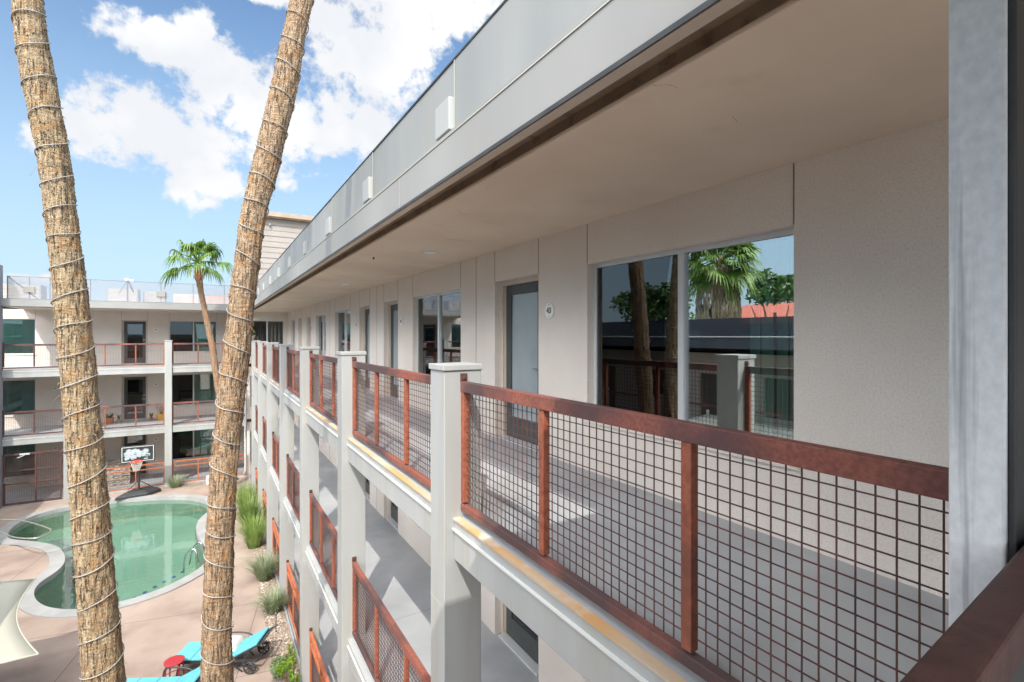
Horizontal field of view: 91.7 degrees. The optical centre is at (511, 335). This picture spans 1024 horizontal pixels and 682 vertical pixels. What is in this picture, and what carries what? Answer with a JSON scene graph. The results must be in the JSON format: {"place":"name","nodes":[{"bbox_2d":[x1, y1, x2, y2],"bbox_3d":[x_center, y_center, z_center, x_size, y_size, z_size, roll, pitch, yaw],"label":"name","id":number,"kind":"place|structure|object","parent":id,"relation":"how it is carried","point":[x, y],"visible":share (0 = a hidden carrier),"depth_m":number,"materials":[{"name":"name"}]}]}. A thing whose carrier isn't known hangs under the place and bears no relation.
{"place":"outdoors","nodes":[
{"label":"outdoors","id":0,"kind":"place"},
{"bbox_2d":[106,459,131,486],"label":"stone pier","id":1,"kind":"structure","parent":0,"point":[112,463],"depth_m":22.09,"materials":[{"name":"beige stone"}]},
{"bbox_2d":[0,474,275,681],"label":"deck","id":2,"kind":"structure","parent":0,"point":[157,632],"depth_m":11.51,"materials":[{"name":"concrete"}]},
{"bbox_2d":[0,265,2,508],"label":"column","id":3,"kind":"structure","parent":2,"relation":"on","point":[1,389],"depth_m":19.34,"materials":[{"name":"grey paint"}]},
{"bbox_2d":[0,578,38,663],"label":"shade sail","id":4,"kind":"object","parent":2,"relation":"on","point":[15,644],"visible":1,"depth_m":8.71,"materials":[{"name":"fabric"}]},
{"bbox_2d":[9,0,126,681],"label":"palm tree","id":5,"kind":"object","parent":2,"relation":"on","point":[101,648],"visible":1,"depth_m":5.13,"materials":[{"name":"brown plant"}]},
{"bbox_2d":[0,494,207,617],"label":"swimming pool","id":6,"kind":"structure","parent":2,"relation":"in","point":[158,540],"depth_m":17.46,"materials":[{"name":"liquid"}]},
{"bbox_2d":[1,276,246,507],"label":"apartment building","id":7,"kind":"structure","parent":2,"relation":"on","point":[150,356],"depth_m":22.30,"materials":[{"name":"paint"}]},
{"bbox_2d":[3,444,34,478],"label":"window","id":8,"kind":"structure","parent":7,"relation":"in","point":[15,449],"depth_m":21.75,"materials":[{"name":"black glass"}]},
{"bbox_2d":[3,379,36,417],"bbox_3d":[-21.593,2.740,21.640,1.400,1.600,0.257,0,0,-31],"label":"window","id":9,"kind":"structure","parent":7,"relation":"in","point":[18,395],"depth_m":21.75,"materials":[{"name":"teal glass"}]},
{"bbox_2d":[3,319,36,355],"bbox_3d":[-21.593,0.079,21.640,1.400,1.600,0.257,0,0,-31],"label":"window","id":10,"kind":"structure","parent":7,"relation":"in","point":[15,331],"depth_m":21.75,"materials":[{"name":"teal glass"}]},
{"bbox_2d":[3,283,46,298],"bbox_3d":[-21.809,-1.843,22.092,1.500,0.794,0.906,0,0,-31],"label":"rooftop unit","id":11,"kind":"object","parent":7,"relation":"on","point":[15,290],"visible":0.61,"depth_m":21.78,"materials":[{"name":"beige metal"}]},
{"bbox_2d":[3,449,61,505],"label":"security gate","id":12,"kind":"structure","parent":7,"relation":"on","point":[21,482],"depth_m":19.85,"materials":[{"name":"metal"}]},
{"bbox_2d":[106,414,113,423],"bbox_3d":[-18.358,3.781,22.667,0.347,0.498,0.347,0,0,-31],"label":"flower pot","id":13,"kind":"object","parent":7,"relation":"on","point":[110,420],"visible":0.72,"depth_m":22.60,"materials":[{"name":"ceramic"}]},
{"bbox_2d":[107,288,139,301],"bbox_3d":[-18.834,-1.843,24.129,1.200,0.794,0.906,0,0,-31],"label":"rooftop unit","id":14,"kind":"object","parent":7,"relation":"on","point":[113,294],"visible":0.72,"depth_m":23.75,"materials":[{"name":"beige metal"}]},
{"bbox_2d":[119,278,133,292],"bbox_3d":[-16.913,-1.963,21.725,0.671,1.034,0.302,0,0,-8],"label":"roof light","id":15,"kind":"object","parent":7,"relation":"on","point":[127,279],"visible":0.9,"depth_m":21.77,"materials":[{"name":"metal"}]},
{"bbox_2d":[122,434,147,475],"bbox_3d":[-18.043,5.655,23.788,1.000,2.090,0.150,0,0,-31],"label":"door","id":16,"kind":"structure","parent":7,"relation":"in","point":[145,437],"depth_m":23.99,"materials":[{"name":"paint"}]},
{"bbox_2d":[122,375,147,419],"bbox_3d":[-18.043,2.985,23.788,1.000,2.090,0.150,0,0,-31],"label":"door","id":17,"kind":"structure","parent":7,"relation":"in","point":[125,379],"depth_m":23.76,"materials":[{"name":"paint"}]},
{"bbox_2d":[122,320,147,363],"bbox_3d":[-18.043,0.324,23.788,1.000,2.090,0.150,0,0,-31],"label":"door","id":18,"kind":"structure","parent":7,"relation":"in","point":[125,323],"depth_m":23.80,"materials":[{"name":"paint"}]},
{"bbox_2d":[143,291,166,301],"bbox_3d":[-18.015,-1.813,25.093,0.900,0.734,0.906,0,0,-31],"label":"rooftop unit","id":19,"kind":"object","parent":7,"relation":"on","point":[149,296],"visible":0.53,"depth_m":24.65,"materials":[{"name":"beige metal"}]},
{"bbox_2d":[152,406,162,419],"bbox_3d":[-16.722,3.608,23.671,0.651,0.844,0.512,0,0,-31],"label":"flower pot","id":20,"kind":"object","parent":7,"relation":"on","point":[157,415],"visible":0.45,"depth_m":23.52,"materials":[{"name":"yellow ceramic"}]},
{"bbox_2d":[173,294,198,302],"bbox_3d":[-17.266,-1.793,26.366,1.100,0.694,0.906,0,0,-31],"label":"rooftop unit","id":21,"kind":"object","parent":7,"relation":"on","point":[182,298],"visible":0.65,"depth_m":25.96,"materials":[{"name":"metal"}]},
{"bbox_2d":[172,429,213,460],"bbox_3d":[-16.026,5.410,25.014,2.100,1.600,0.257,0,0,-31],"label":"window","id":22,"kind":"structure","parent":7,"relation":"in","point":[185,444],"depth_m":24.97,"materials":[{"name":"black glass"}]},
{"bbox_2d":[169,321,217,352],"bbox_3d":[-16.026,0.079,25.014,2.100,1.600,0.257,0,0,-31],"label":"window","id":23,"kind":"structure","parent":7,"relation":"in","point":[179,331],"depth_m":24.95,"materials":[{"name":"black glass"}]},
{"bbox_2d":[172,373,216,406],"bbox_3d":[-16.026,2.740,25.014,2.100,1.600,0.257,0,0,-31],"label":"window","id":24,"kind":"structure","parent":7,"relation":"in","point":[185,387],"depth_m":24.99,"materials":[{"name":"glass"}]},
{"bbox_2d":[205,295,228,303],"bbox_3d":[-16.026,-1.793,27.117,1.400,0.694,0.906,0,0,-31],"label":"rooftop unit","id":25,"kind":"object","parent":7,"relation":"on","point":[213,299],"visible":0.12,"depth_m":26.69,"materials":[{"name":"metal"}]},
{"bbox_2d":[115,444,160,500],"bbox_3d":[-15.620,5.645,20.816,1.485,2.090,1.103,0,0,-31],"label":"basketball hoop","id":26,"kind":"object","parent":2,"relation":"on","point":[137,454],"visible":1,"depth_m":20.72,"materials":[{"name":"black plastic"}]},
{"bbox_2d":[126,666,200,681],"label":"sun lounger","id":27,"kind":"object","parent":2,"relation":"on","point":[192,675],"visible":0.7,"depth_m":9.21,"materials":[{"name":"teal plastic"}]},
{"bbox_2d":[163,655,185,676],"bbox_3d":[-6.500,6.488,9.566,0.374,0.466,0.374,0,0,-31],"label":"stool","id":28,"kind":"object","parent":2,"relation":"on","point":[175,660],"visible":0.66,"depth_m":9.56,"materials":[{"name":"red metal"}]},
{"bbox_2d":[159,239,232,396],"bbox_3d":[-13.066,1.374,20.558,2.353,10.793,2.752,0,0,21],"label":"palm tree","id":29,"kind":"object","parent":2,"relation":"on","point":[199,248],"visible":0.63,"depth_m":20.62,"materials":[{"name":"green plant"}]},
{"bbox_2d":[176,624,277,675],"bbox_3d":[-5.813,6.402,10.134,1.822,0.643,0.658,0,0,-3],"label":"sun lounger","id":30,"kind":"object","parent":2,"relation":"on","point":[190,651],"visible":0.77,"depth_m":10.02,"materials":[{"name":"teal plastic"}]},
{"bbox_2d":[232,635,245,651],"bbox_3d":[-5.779,6.323,10.249,0.340,0.110,0.480,0,0,-3],"label":"pillow","id":31,"kind":"object","parent":30,"relation":"on","point":[237,640],"visible":0.52,"depth_m":10.25,"materials":[{"name":"white fabric"}]},
{"bbox_2d":[177,477,299,681],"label":"gravel bed","id":32,"kind":"object","parent":2,"relation":"on","point":[283,619],"visible":0.39,"depth_m":11.53,"materials":[{"name":"beige gravel"}]},
{"bbox_2d":[163,473,191,487],"bbox_3d":[-14.881,6.398,21.952,1.336,0.643,1.330,0,0,-31],"label":"grass tuft","id":33,"kind":"object","parent":32,"relation":"on","point":[175,481],"visible":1,"depth_m":21.92,"materials":[{"name":"green plant"}]},
{"bbox_2d":[235,480,257,513],"bbox_3d":[-9.886,6.064,18.451,1.657,1.313,1.631,0,0,-31],"label":"grass tuft","id":34,"kind":"object","parent":32,"relation":"on","point":[244,492],"visible":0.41,"depth_m":18.42,"materials":[{"name":"green plant"}]},
{"bbox_2d":[236,479,256,497],"bbox_3d":[-10.653,6.224,19.961,1.337,0.992,1.370,0,0,15],"label":"grass tuft","id":35,"kind":"object","parent":32,"relation":"on","point":[243,487],"visible":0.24,"depth_m":20.03,"materials":[{"name":"green plant"}]},
{"bbox_2d":[235,509,266,549],"bbox_3d":[-8.169,6.125,15.723,1.680,1.191,1.638,0,0,-31],"label":"grass tuft","id":36,"kind":"object","parent":32,"relation":"on","point":[253,533],"visible":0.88,"depth_m":15.63,"materials":[{"name":"green plant"}]},
{"bbox_2d":[236,492,265,530],"bbox_3d":[-8.899,6.016,16.922,1.742,1.409,1.768,0,0,-31],"label":"grass tuft","id":37,"kind":"object","parent":32,"relation":"on","point":[252,510],"visible":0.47,"depth_m":16.85,"materials":[{"name":"green plant"}]},
{"bbox_2d":[234,547,294,581],"bbox_3d":[-6.804,6.300,13.643,1.501,0.840,1.499,0,0,-5],"label":"grass tuft","id":38,"kind":"object","parent":32,"relation":"on","point":[264,568],"visible":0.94,"depth_m":13.57,"materials":[{"name":"green plant"}]},
{"bbox_2d":[245,583,299,614],"bbox_3d":[-5.786,6.396,12.054,1.274,0.647,1.294,0,0,-31],"label":"grass tuft","id":39,"kind":"object","parent":32,"relation":"on","point":[272,604],"visible":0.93,"depth_m":12.00,"materials":[{"name":"green plant"}]},
{"bbox_2d":[274,612,277,632],"bbox_3d":[-5.324,6.482,11.215,0.090,0.475,0.088,0,0,-31],"label":"path light","id":40,"kind":"object","parent":32,"relation":"on","point":[275,613],"visible":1,"depth_m":11.21,"materials":[{"name":"metal"}]},
{"bbox_2d":[269,654,289,680],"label":"ground cover plant","id":41,"kind":"object","parent":32,"relation":"on","point":[281,658],"visible":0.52,"depth_m":9.98,"materials":[{"name":"green plant"}]},
{"bbox_2d":[275,642,300,681],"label":"shrub","id":42,"kind":"object","parent":32,"relation":"on","point":[280,668],"visible":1,"depth_m":9.40,"materials":[{"name":"green plant"}]},
{"bbox_2d":[199,0,314,681],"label":"palm tree","id":43,"kind":"object","parent":2,"relation":"on","point":[217,659],"visible":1,"depth_m":5.43,"materials":[{"name":"brown plant"}]},
{"bbox_2d":[243,0,948,681],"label":"apartment building","id":44,"kind":"structure","parent":2,"relation":"on","point":[599,340],"depth_m":3.41,"materials":[{"name":"paint"}]},
{"bbox_2d":[249,431,250,463],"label":"window","id":45,"kind":"structure","parent":44,"relation":"in","point":[250,431],"depth_m":24.06,"materials":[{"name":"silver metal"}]},
{"bbox_2d":[249,375,250,408],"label":"window","id":46,"kind":"structure","parent":44,"relation":"in","point":[250,375],"depth_m":24.06,"materials":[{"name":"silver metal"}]},
{"bbox_2d":[252,320,283,343],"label":"window","id":47,"kind":"structure","parent":44,"relation":"in","point":[264,330],"depth_m":24.61,"materials":[{"name":"black glass"}]},
{"bbox_2d":[293,320,294,349],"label":"window","id":48,"kind":"structure","parent":44,"relation":"in","point":[293,320],"depth_m":23.38,"materials":[{"name":"grey glass"}]},
{"bbox_2d":[309,317,310,345],"bbox_3d":[-7.872,0.324,19.481,0.150,2.090,0.920,0,0,-31],"label":"door","id":49,"kind":"structure","parent":44,"relation":"in","point":[309,317],"depth_m":19.81,"materials":[{"name":"paint"}]},
{"bbox_2d":[318,314,325,361],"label":"window","id":50,"kind":"structure","parent":44,"relation":"in","point":[321,318],"depth_m":17.53,"materials":[{"name":"glass"}]},
{"bbox_2d":[337,310,349,364],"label":"window","id":51,"kind":"structure","parent":44,"relation":"in","point":[343,316],"depth_m":14.64,"materials":[{"name":"glass"}]},
{"bbox_2d":[363,306,369,391],"bbox_3d":[-3.594,0.324,12.421,0.150,2.090,0.970,0,0,-31],"label":"door","id":52,"kind":"structure","parent":44,"relation":"in","point":[366,310],"depth_m":12.67,"materials":[{"name":"paint"}]},
{"bbox_2d":[365,477,369,501],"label":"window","id":53,"kind":"structure","parent":44,"relation":"in","point":[367,483],"depth_m":12.55,"materials":[{"name":"glass"}]},
{"bbox_2d":[386,498,397,530],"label":"window","id":54,"kind":"structure","parent":44,"relation":"in","point":[392,517],"depth_m":10.80,"materials":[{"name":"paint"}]},
{"bbox_2d":[386,301,397,401],"bbox_3d":[-2.500,0.324,10.617,0.150,2.090,0.970,0,0,-31],"label":"door","id":55,"kind":"structure","parent":44,"relation":"in","point":[392,306],"depth_m":10.87,"materials":[{"name":"paint"}]},
{"bbox_2d":[410,519,430,539],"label":"window","id":56,"kind":"structure","parent":44,"relation":"in","point":[411,520],"depth_m":8.94,"materials":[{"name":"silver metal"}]},
{"bbox_2d":[410,289,460,385],"bbox_3d":[-1.248,0.079,8.557,0.257,1.600,2.210,0,0,-31],"label":"window","id":57,"kind":"structure","parent":44,"relation":"in","point":[438,315],"depth_m":8.54,"materials":[{"name":"clear glass"}]},
{"bbox_2d":[498,602,537,676],"bbox_3d":[0.120,2.985,6.294,0.150,2.090,1.040,0,0,-31],"label":"window","id":58,"kind":"structure","parent":44,"relation":"in","point":[523,641],"depth_m":6.36,"materials":[{"name":"glass"}]},
{"bbox_2d":[498,275,537,450],"bbox_3d":[0.120,0.324,6.294,0.150,2.090,1.040,0,0,-31],"label":"door","id":59,"kind":"structure","parent":44,"relation":"in","point":[519,303],"depth_m":6.41,"materials":[{"name":"paint"}]},
{"bbox_2d":[583,228,800,470],"bbox_3d":[1.389,0.079,4.204,0.254,1.600,2.190,0,0,-31],"label":"window","id":60,"kind":"structure","parent":44,"relation":"in","point":[665,323],"depth_m":4.05,"materials":[{"name":"clear glass"}]},
{"bbox_2d":[900,0,1023,681],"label":"column","id":61,"kind":"structure","parent":44,"relation":"attached to","point":[981,639],"depth_m":0.86,"materials":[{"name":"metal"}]},
{"bbox_2d":[0,0,503,302],"label":"sky","id":62,"kind":"structure","parent":0,"point":[163,102],"materials":[{"name":"blue"}]},
{"bbox_2d":[258,211,313,280],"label":"stair tower","id":63,"kind":"structure","parent":0,"point":[282,231],"depth_m":25.79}
]}

